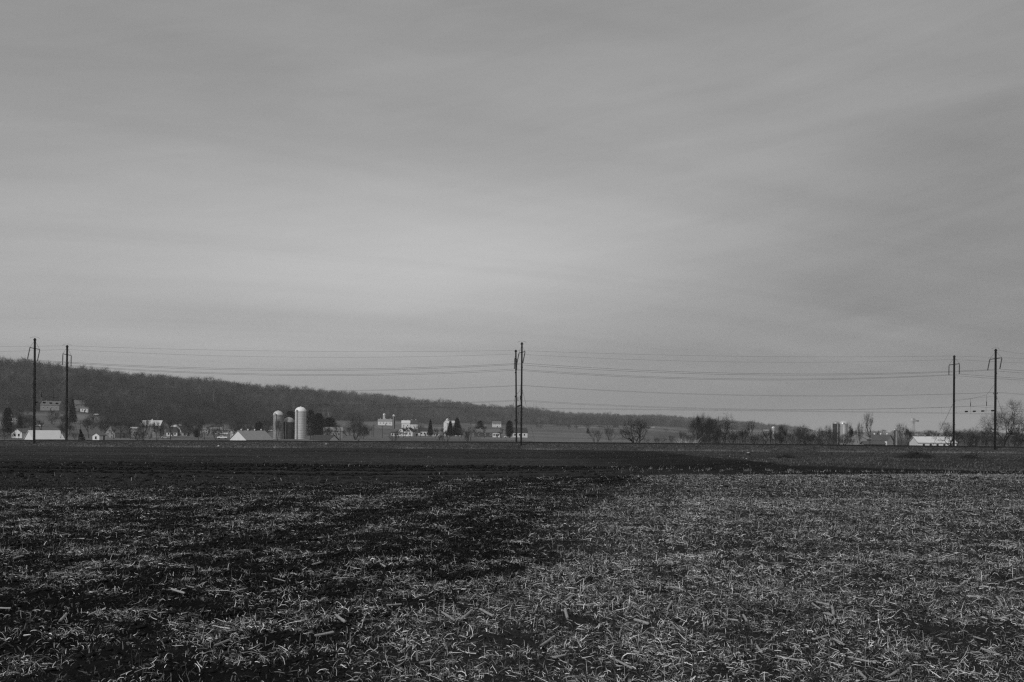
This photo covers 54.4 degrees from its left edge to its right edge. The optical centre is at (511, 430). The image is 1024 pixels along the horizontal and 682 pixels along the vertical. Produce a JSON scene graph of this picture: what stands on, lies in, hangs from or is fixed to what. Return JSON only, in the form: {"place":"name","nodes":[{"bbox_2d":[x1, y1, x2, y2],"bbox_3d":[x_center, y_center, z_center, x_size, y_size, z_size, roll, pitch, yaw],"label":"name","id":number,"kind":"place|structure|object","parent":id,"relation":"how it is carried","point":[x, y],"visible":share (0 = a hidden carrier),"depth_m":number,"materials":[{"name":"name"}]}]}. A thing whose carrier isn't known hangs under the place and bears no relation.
{"place":"outdoors","nodes":[
{"label":"outdoors","id":0,"kind":"place"},
{"bbox_2d":[0,368,1023,681],"bbox_3d":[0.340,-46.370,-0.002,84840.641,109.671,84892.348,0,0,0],"label":"ground","id":1,"kind":"structure","parent":0,"point":[634,460],"depth_m":12.47,"materials":[{"name":"black soil"}]},
{"bbox_2d":[1,408,14,431],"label":"evergreen tree","id":2,"kind":"object","parent":1,"relation":"on","point":[7,419],"visible":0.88,"depth_m":558.65,"materials":[{"name":"black plant"}]},
{"bbox_2d":[0,428,16,438],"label":"evergreen hedge","id":3,"kind":"object","parent":1,"relation":"on","point":[10,432],"visible":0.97,"depth_m":439.73,"materials":[{"name":"plant"}]},
{"bbox_2d":[11,428,28,437],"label":"house","id":4,"kind":"structure","parent":1,"relation":"on","point":[23,431],"depth_m":466.71,"materials":[{"name":"white paint"}]},
{"bbox_2d":[24,430,64,439],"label":"barn","id":5,"kind":"structure","parent":1,"relation":"on","point":[48,434],"depth_m":427.63,"materials":[{"name":"white paint"}]},
{"bbox_2d":[40,400,62,410],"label":"house","id":6,"kind":"structure","parent":1,"relation":"on","point":[52,406],"depth_m":925.44,"materials":[{"name":"grey"}]},
{"bbox_2d":[68,399,78,422],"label":"evergreen tree","id":7,"kind":"object","parent":1,"relation":"on","point":[73,409],"visible":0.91,"depth_m":759.02,"materials":[{"name":"black plant"}]},
{"bbox_2d":[74,400,83,410],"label":"house","id":8,"kind":"structure","parent":1,"relation":"on","point":[78,404],"depth_m":927.03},
{"bbox_2d":[91,433,107,439],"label":"shed","id":9,"kind":"structure","parent":1,"relation":"on","point":[99,436],"depth_m":418.46,"materials":[{"name":"white paint"}]},
{"bbox_2d":[92,417,119,430],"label":"bare tree","id":10,"kind":"object","parent":1,"relation":"on","point":[104,422],"visible":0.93,"depth_m":516.54,"materials":[{"name":"grey plant"}]},
{"bbox_2d":[104,426,131,437],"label":"house","id":11,"kind":"structure","parent":1,"relation":"on","point":[116,433],"depth_m":516.72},
{"bbox_2d":[117,418,130,437],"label":"bare tree","id":12,"kind":"object","parent":1,"relation":"on","point":[122,422],"visible":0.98,"depth_m":498.88,"materials":[{"name":"grey plant"}]},
{"bbox_2d":[124,430,156,439],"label":"bare tree","id":13,"kind":"object","parent":1,"relation":"on","point":[136,434],"visible":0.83,"depth_m":329.66,"materials":[{"name":"grey plant"}]},
{"bbox_2d":[142,420,157,438],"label":"bare tree","id":14,"kind":"object","parent":1,"relation":"on","point":[147,424],"visible":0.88,"depth_m":501.99,"materials":[{"name":"grey plant"}]},
{"bbox_2d":[140,419,164,437],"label":"barn","id":15,"kind":"structure","parent":1,"relation":"on","point":[160,422],"depth_m":555.07,"materials":[{"name":"metal"}]},
{"bbox_2d":[152,420,162,439],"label":"bare tree","id":16,"kind":"object","parent":1,"relation":"on","point":[158,424],"visible":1,"depth_m":420.63,"materials":[{"name":"grey plant"}]},
{"bbox_2d":[166,428,178,435],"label":"farmhouse wing","id":17,"kind":"structure","parent":1,"relation":"on","point":[174,432],"depth_m":631.37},
{"bbox_2d":[177,425,194,435],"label":"farmhouse","id":18,"kind":"object","parent":1,"relation":"on","point":[184,431],"visible":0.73,"depth_m":635.82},
{"bbox_2d":[180,420,194,435],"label":"bare tree","id":19,"kind":"object","parent":1,"relation":"on","point":[185,423],"visible":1,"depth_m":623.67,"materials":[{"name":"grey plant"}]},
{"bbox_2d":[177,410,203,433],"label":"bare tree","id":20,"kind":"object","parent":1,"relation":"on","point":[194,419],"visible":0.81,"depth_m":638.22,"materials":[{"name":"grey plant"}]},
{"bbox_2d":[228,418,243,432],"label":"bare tree","id":21,"kind":"object","parent":1,"relation":"on","point":[232,425],"visible":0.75,"depth_m":554.82,"materials":[{"name":"grey plant"}]},
{"bbox_2d":[229,429,272,439],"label":"barn","id":22,"kind":"structure","parent":1,"relation":"on","point":[241,434],"depth_m":476.21,"materials":[{"name":"grey metal"}]},
{"bbox_2d":[253,422,263,430],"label":"evergreen tree","id":23,"kind":"object","parent":1,"relation":"on","point":[258,425],"visible":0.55,"depth_m":638.83,"materials":[{"name":"black plant"}]},
{"bbox_2d":[273,410,282,438],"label":"silo","id":24,"kind":"object","parent":1,"relation":"on","point":[278,414],"visible":0.91,"depth_m":542.95,"materials":[{"name":"metal"}]},
{"bbox_2d":[283,410,294,434],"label":"evergreen tree","id":25,"kind":"object","parent":1,"relation":"on","point":[290,414],"visible":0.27,"depth_m":638.68,"materials":[{"name":"black plant"}]},
{"bbox_2d":[284,417,294,438],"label":"silo","id":26,"kind":"object","parent":1,"relation":"on","point":[289,424],"visible":0.98,"depth_m":547.55,"materials":[{"name":"metal"}]},
{"bbox_2d":[295,406,306,438],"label":"silo","id":27,"kind":"object","parent":1,"relation":"on","point":[300,421],"visible":0.99,"depth_m":545.36,"materials":[{"name":"metal"}]},
{"bbox_2d":[306,410,314,435],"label":"evergreen tree","id":28,"kind":"object","parent":1,"relation":"on","point":[311,413],"visible":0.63,"depth_m":618.81,"materials":[{"name":"black plant"}]},
{"bbox_2d":[311,413,325,434],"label":"evergreen tree","id":29,"kind":"object","parent":1,"relation":"on","point":[318,420],"visible":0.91,"depth_m":598.05,"materials":[{"name":"black plant"}]},
{"bbox_2d":[309,435,338,440],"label":"shed","id":30,"kind":"structure","parent":1,"relation":"on","point":[323,438],"depth_m":428.01,"materials":[{"name":"grey metal"}]},
{"bbox_2d":[314,631,333,636],"bbox_3d":[-1.423,1.543,7.533,0.160,0.026,0.024,-3,-28,-41],"label":"corn stalk","id":31,"kind":"object","parent":1,"relation":"on","point":[323,634],"visible":0.99,"depth_m":7.52,"materials":[{"name":"grey plant"}]},
{"bbox_2d":[324,417,337,426],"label":"evergreen tree","id":32,"kind":"object","parent":1,"relation":"on","point":[330,422],"visible":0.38,"depth_m":637.67,"materials":[{"name":"black plant"}]},
{"bbox_2d":[323,427,342,437],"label":"barn","id":33,"kind":"structure","parent":1,"relation":"on","point":[339,433],"depth_m":597.03,"materials":[{"name":"grey metal"}]},
{"bbox_2d":[344,413,369,439],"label":"bare tree","id":34,"kind":"object","parent":1,"relation":"on","point":[355,425],"visible":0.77,"depth_m":518.75,"materials":[{"name":"grey plant"}]},
{"bbox_2d":[352,419,367,440],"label":"bare tree","id":35,"kind":"object","parent":1,"relation":"on","point":[365,426],"visible":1,"depth_m":469.89,"materials":[{"name":"grey plant"}]},
{"bbox_2d":[378,418,391,425],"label":"barn","id":36,"kind":"structure","parent":1,"relation":"on","point":[385,421],"depth_m":1145.64,"materials":[{"name":"white paint"}]},
{"bbox_2d":[0,447,802,481],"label":"crop residue","id":37,"kind":"object","parent":1,"relation":"on","point":[330,464],"visible":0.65,"depth_m":53.65,"materials":[{"name":"plant"}]},
{"bbox_2d":[0,355,807,430],"bbox_3d":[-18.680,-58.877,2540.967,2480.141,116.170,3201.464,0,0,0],"label":"forest","id":38,"kind":"object","parent":1,"relation":"on","point":[103,378],"visible":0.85,"depth_m":1396.69,"materials":[{"name":"plant"}]},
{"bbox_2d":[401,420,410,427],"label":"barn","id":39,"kind":"structure","parent":1,"relation":"on","point":[405,423],"depth_m":1076.16,"materials":[{"name":"white paint"}]},
{"bbox_2d":[410,419,417,428],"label":"barn","id":40,"kind":"structure","parent":1,"relation":"on","point":[412,424],"depth_m":1105.93,"materials":[{"name":"white paint"}]},
{"bbox_2d":[426,419,434,436],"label":"evergreen tree","id":41,"kind":"object","parent":1,"relation":"on","point":[430,429],"visible":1,"depth_m":689.21,"materials":[{"name":"black plant"}]},
{"bbox_2d":[437,430,453,440],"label":"bare tree","id":42,"kind":"object","parent":1,"relation":"on","point":[439,436],"visible":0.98,"depth_m":224.81,"materials":[{"name":"grey plant"}]},
{"bbox_2d":[444,421,454,431],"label":"barn","id":43,"kind":"structure","parent":1,"relation":"on","point":[446,423],"depth_m":996.91,"materials":[{"name":"white paint"}]},
{"bbox_2d":[444,421,455,435],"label":"evergreen tree","id":44,"kind":"object","parent":1,"relation":"on","point":[450,428],"visible":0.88,"depth_m":688.94,"materials":[{"name":"black plant"}]},
{"bbox_2d":[453,418,464,435],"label":"evergreen tree","id":45,"kind":"object","parent":1,"relation":"on","point":[457,424],"visible":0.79,"depth_m":698.26,"materials":[{"name":"black plant"}]},
{"bbox_2d":[474,428,500,436],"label":"house","id":46,"kind":"structure","parent":1,"relation":"on","point":[488,433],"depth_m":696.12,"materials":[{"name":"grey"}]},
{"bbox_2d":[492,421,500,426],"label":"house","id":47,"kind":"structure","parent":1,"relation":"on","point":[496,423],"depth_m":1496.41,"materials":[{"name":"white paint"}]},
{"bbox_2d":[505,421,513,436],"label":"evergreen tree","id":48,"kind":"object","parent":1,"relation":"on","point":[511,430],"visible":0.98,"depth_m":638.75,"materials":[{"name":"black plant"}]},
{"bbox_2d":[0,460,1023,681],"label":"soil clods","id":49,"kind":"object","parent":1,"relation":"on","point":[200,548],"visible":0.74,"depth_m":14.92,"materials":[{"name":"black soil"}]},
{"bbox_2d":[0,472,1023,681],"bbox_3d":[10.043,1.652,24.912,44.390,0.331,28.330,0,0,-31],"label":"straw stubble","id":50,"kind":"object","parent":1,"relation":"on","point":[745,596],"visible":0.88,"depth_m":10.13,"materials":[{"name":"grey plant"}]},
{"bbox_2d":[512,428,527,437],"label":"house","id":51,"kind":"structure","parent":1,"relation":"on","point":[524,432],"depth_m":677.29,"materials":[{"name":"white paint"}]},
{"bbox_2d":[588,430,602,441],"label":"bare tree","id":52,"kind":"object","parent":1,"relation":"on","point":[598,431],"visible":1,"depth_m":225.91,"materials":[{"name":"grey plant"}]},
{"bbox_2d":[599,426,615,441],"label":"bare tree","id":53,"kind":"object","parent":1,"relation":"on","point":[611,431],"visible":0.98,"depth_m":224.06,"materials":[{"name":"grey plant"}]},
{"bbox_2d":[613,418,655,442],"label":"bare tree","id":54,"kind":"object","parent":1,"relation":"on","point":[639,433],"visible":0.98,"depth_m":231.25,"materials":[{"name":"black plant"}]},
{"bbox_2d":[688,419,714,442],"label":"bare tree","id":55,"kind":"object","parent":1,"relation":"on","point":[692,431],"visible":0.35,"depth_m":261.32,"materials":[{"name":"black plant"}]},
{"bbox_2d":[690,412,714,442],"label":"bare tree","id":56,"kind":"object","parent":1,"relation":"on","point":[698,418],"visible":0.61,"depth_m":250.18,"materials":[{"name":"grey plant"}]},
{"bbox_2d":[697,415,713,440],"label":"bare tree","id":57,"kind":"object","parent":1,"relation":"on","point":[702,429],"visible":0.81,"depth_m":246.08,"materials":[{"name":"black plant"}]},
{"bbox_2d":[703,413,740,442],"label":"bare tree","id":58,"kind":"object","parent":1,"relation":"on","point":[718,429],"visible":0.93,"depth_m":232.56,"materials":[{"name":"black plant"}]},
{"bbox_2d":[743,419,755,443],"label":"bare tree","id":59,"kind":"object","parent":1,"relation":"on","point":[752,427],"visible":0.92,"depth_m":250.07,"materials":[{"name":"grey plant"}]},
{"bbox_2d":[775,424,787,442],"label":"bare tree","id":60,"kind":"object","parent":1,"relation":"on","point":[782,433],"visible":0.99,"depth_m":243.89,"materials":[{"name":"black plant"}]},
{"bbox_2d":[772,452,801,458],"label":"brush pile","id":61,"kind":"object","parent":1,"relation":"on","point":[789,456],"visible":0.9,"depth_m":111.69,"materials":[{"name":"grey plant"}]},
{"bbox_2d":[792,422,810,443],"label":"bare tree","id":62,"kind":"object","parent":1,"relation":"on","point":[799,430],"visible":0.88,"depth_m":239.69,"materials":[{"name":"grey plant"}]},
{"bbox_2d":[612,466,1011,473],"bbox_3d":[19.705,2.037,49.467,29.586,0.754,17.097,0,0,0],"label":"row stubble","id":63,"kind":"object","parent":1,"relation":"on","point":[794,471],"visible":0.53,"depth_m":49.29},
{"bbox_2d":[810,428,826,443],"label":"bare tree","id":64,"kind":"object","parent":1,"relation":"on","point":[813,434],"visible":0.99,"depth_m":234.01,"materials":[{"name":"grey plant"}]},
{"bbox_2d":[832,421,839,443],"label":"silo","id":65,"kind":"object","parent":1,"relation":"on","point":[836,425],"visible":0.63,"depth_m":638.35,"materials":[{"name":"metal"}]},
{"bbox_2d":[839,421,847,443],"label":"silo","id":66,"kind":"object","parent":1,"relation":"on","point":[843,427],"visible":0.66,"depth_m":637.95,"materials":[{"name":"metal"}]},
{"bbox_2d":[848,423,853,443],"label":"bare tree","id":67,"kind":"object","parent":1,"relation":"on","point":[851,431],"visible":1,"depth_m":239.47,"materials":[{"name":"grey plant"}]},
{"bbox_2d":[846,433,870,444],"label":"barn","id":68,"kind":"structure","parent":1,"relation":"on","point":[864,438],"depth_m":416.08,"materials":[{"name":"grey metal"}]},
{"bbox_2d":[855,422,863,444],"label":"bare tree","id":69,"kind":"object","parent":1,"relation":"on","point":[860,433],"visible":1,"depth_m":233.48,"materials":[{"name":"grey plant"}]},
{"bbox_2d":[848,656,875,663],"bbox_3d":[2.404,1.580,6.842,0.195,0.020,0.018,5,41,41],"label":"corn stalk","id":70,"kind":"object","parent":1,"relation":"on","point":[863,660],"visible":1,"depth_m":6.84,"materials":[{"name":"grey plant"}]},
{"bbox_2d":[862,411,873,444],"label":"bare tree","id":71,"kind":"object","parent":1,"relation":"on","point":[867,420],"visible":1,"depth_m":236.62,"materials":[{"name":"grey plant"}]},
{"bbox_2d":[860,441,886,444],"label":"shed","id":72,"kind":"structure","parent":1,"relation":"on","point":[873,443],"depth_m":398.15,"materials":[{"name":"metal"}]},
{"bbox_2d":[870,433,893,444],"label":"barn","id":73,"kind":"structure","parent":1,"relation":"on","point":[888,439],"depth_m":457.71,"materials":[{"name":"white paint"}]},
{"bbox_2d":[894,428,897,444],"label":"silo","id":74,"kind":"object","parent":1,"relation":"on","point":[895,437],"visible":0.84,"depth_m":479.38,"materials":[{"name":"metal"}]},
{"bbox_2d":[889,448,939,458],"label":"brush pile","id":75,"kind":"object","parent":1,"relation":"on","point":[917,454],"visible":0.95,"depth_m":119.21,"materials":[{"name":"grey plant"}]},
{"bbox_2d":[909,434,956,445],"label":"barn","id":76,"kind":"structure","parent":1,"relation":"on","point":[922,440],"depth_m":397.25,"materials":[{"name":"white paint"}]},
{"bbox_2d":[931,421,968,445],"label":"bare tree","id":77,"kind":"object","parent":1,"relation":"on","point":[951,433],"visible":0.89,"depth_m":238.20,"materials":[{"name":"grey plant"}]},
{"bbox_2d":[955,451,983,458],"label":"brush pile","id":78,"kind":"object","parent":1,"relation":"on","point":[969,456],"visible":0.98,"depth_m":117.48,"materials":[{"name":"grey plant"}]},
{"bbox_2d":[962,427,980,445],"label":"bare tree","id":79,"kind":"object","parent":1,"relation":"on","point":[972,437],"visible":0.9,"depth_m":235.92,"materials":[{"name":"black plant"}]},
{"bbox_2d":[974,423,997,445],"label":"bare tree","id":80,"kind":"object","parent":1,"relation":"on","point":[987,435],"visible":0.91,"depth_m":225.44,"materials":[{"name":"black plant"}]},
{"bbox_2d":[971,399,1023,445],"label":"bare tree","id":81,"kind":"object","parent":1,"relation":"on","point":[1015,421],"visible":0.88,"depth_m":230.22,"materials":[{"name":"black plant"}]},
{"bbox_2d":[0,441,1023,452],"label":"embankment","id":82,"kind":"structure","parent":0,"point":[693,447],"depth_m":189.75,"materials":[{"name":"stone"}]},
{"bbox_2d":[16,337,39,444],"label":"catenary pole","id":83,"kind":"object","parent":82,"relation":"on","point":[34,393],"visible":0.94,"depth_m":184.79,"materials":[{"name":"metal"}]},
{"bbox_2d":[36,381,62,403],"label":"span wire","id":84,"kind":"object","parent":83,"relation":"attached to","point":[53,394],"visible":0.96,"depth_m":192.27,"materials":[{"name":"metal"}]},
{"bbox_2d":[5,397,1014,413],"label":"contact line","id":85,"kind":"object","parent":84,"relation":"hanging from","point":[486,401],"visible":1,"depth_m":193.10,"materials":[{"name":"metal"}]},
{"bbox_2d":[6,382,1016,395],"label":"signal wire","id":86,"kind":"object","parent":83,"relation":"attached to","point":[470,387],"visible":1,"depth_m":188.30,"materials":[{"name":"metal"}]},
{"bbox_2d":[8,361,1017,374],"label":"transmission wire","id":87,"kind":"object","parent":83,"relation":"attached to","point":[455,367],"visible":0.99,"depth_m":190.79,"materials":[{"name":"metal"}]},
{"bbox_2d":[5,359,1020,373],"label":"transmission wire","id":88,"kind":"object","parent":83,"relation":"attached to","point":[515,363],"visible":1,"depth_m":188.44,"materials":[{"name":"metal"}]},
{"bbox_2d":[20,383,1021,395],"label":"signal wire","id":89,"kind":"object","parent":83,"relation":"attached to","point":[501,386],"visible":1,"depth_m":190.97,"materials":[{"name":"metal"}]},
{"bbox_2d":[62,345,79,439],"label":"catenary pole","id":90,"kind":"object","parent":82,"relation":"on","point":[66,419],"visible":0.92,"depth_m":200.75,"materials":[{"name":"metal"}]},
{"bbox_2d":[506,350,516,441],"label":"catenary pole","id":91,"kind":"object","parent":82,"relation":"on","point":[515,365],"visible":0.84,"depth_m":206.28,"materials":[{"name":"metal"}]},
{"bbox_2d":[5,346,994,357],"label":"ground wire","id":92,"kind":"object","parent":91,"relation":"attached to","point":[428,351],"visible":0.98,"depth_m":205.19,"materials":[{"name":"metal"}]},
{"bbox_2d":[0,349,1011,362],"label":"ground wire","id":93,"kind":"object","parent":91,"relation":"attached to","point":[525,354],"visible":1,"depth_m":206.76,"materials":[{"name":"metal"}]},
{"bbox_2d":[0,366,1012,379],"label":"transmission wire","id":94,"kind":"object","parent":91,"relation":"hanging from","point":[470,372],"visible":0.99,"depth_m":207.33,"materials":[{"name":"metal"}]},
{"bbox_2d":[4,365,1023,378],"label":"transmission wire","id":95,"kind":"object","parent":91,"relation":"hanging from","point":[484,370],"visible":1,"depth_m":203.25,"materials":[{"name":"metal"}]},
{"bbox_2d":[0,440,1023,447],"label":"railway track","id":96,"kind":"structure","parent":82,"relation":"on","point":[507,442],"depth_m":192.90,"materials":[{"name":"metal"}]},
{"bbox_2d":[515,341,535,445],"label":"catenary pole","id":97,"kind":"object","parent":82,"relation":"on","point":[522,357],"visible":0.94,"depth_m":190.31,"materials":[{"name":"metal"}]},
{"bbox_2d":[38,444,1019,452],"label":"dry grass","id":98,"kind":"structure","parent":82,"relation":"on","point":[98,445],"depth_m":182.92,"materials":[{"name":"plant"}]},
{"bbox_2d":[934,355,959,445],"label":"catenary pole","id":99,"kind":"object","parent":82,"relation":"on","point":[953,441],"visible":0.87,"depth_m":211.97,"materials":[{"name":"metal"}]},
{"bbox_2d":[957,388,993,412],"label":"span wire","id":100,"kind":"object","parent":99,"relation":"attached to","point":[981,410],"visible":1,"depth_m":201.00,"materials":[{"name":"metal"}]},
{"bbox_2d":[987,348,1015,451],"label":"catenary pole","id":101,"kind":"object","parent":82,"relation":"on","point":[995,393],"visible":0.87,"depth_m":196.01,"materials":[{"name":"wood"}]},
{"bbox_2d":[0,0,1023,432],"label":"sky","id":102,"kind":"structure","parent":0,"point":[823,190],"materials":[{"name":"grey"}]},
{"bbox_2d":[632,450,1023,470],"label":"rough grass","id":103,"kind":"structure","parent":0,"point":[894,465],"depth_m":95.95,"materials":[{"name":"plant"}]},
{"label":"span wire","id":104,"kind":"object","parent":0,"visible":0},
{"bbox_2d":[19,398,1020,414],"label":"contact line","id":105,"kind":"object","parent":104,"relation":"hanging from","point":[527,401],"visible":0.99,"depth_m":199.61,"materials":[{"name":"metal"}]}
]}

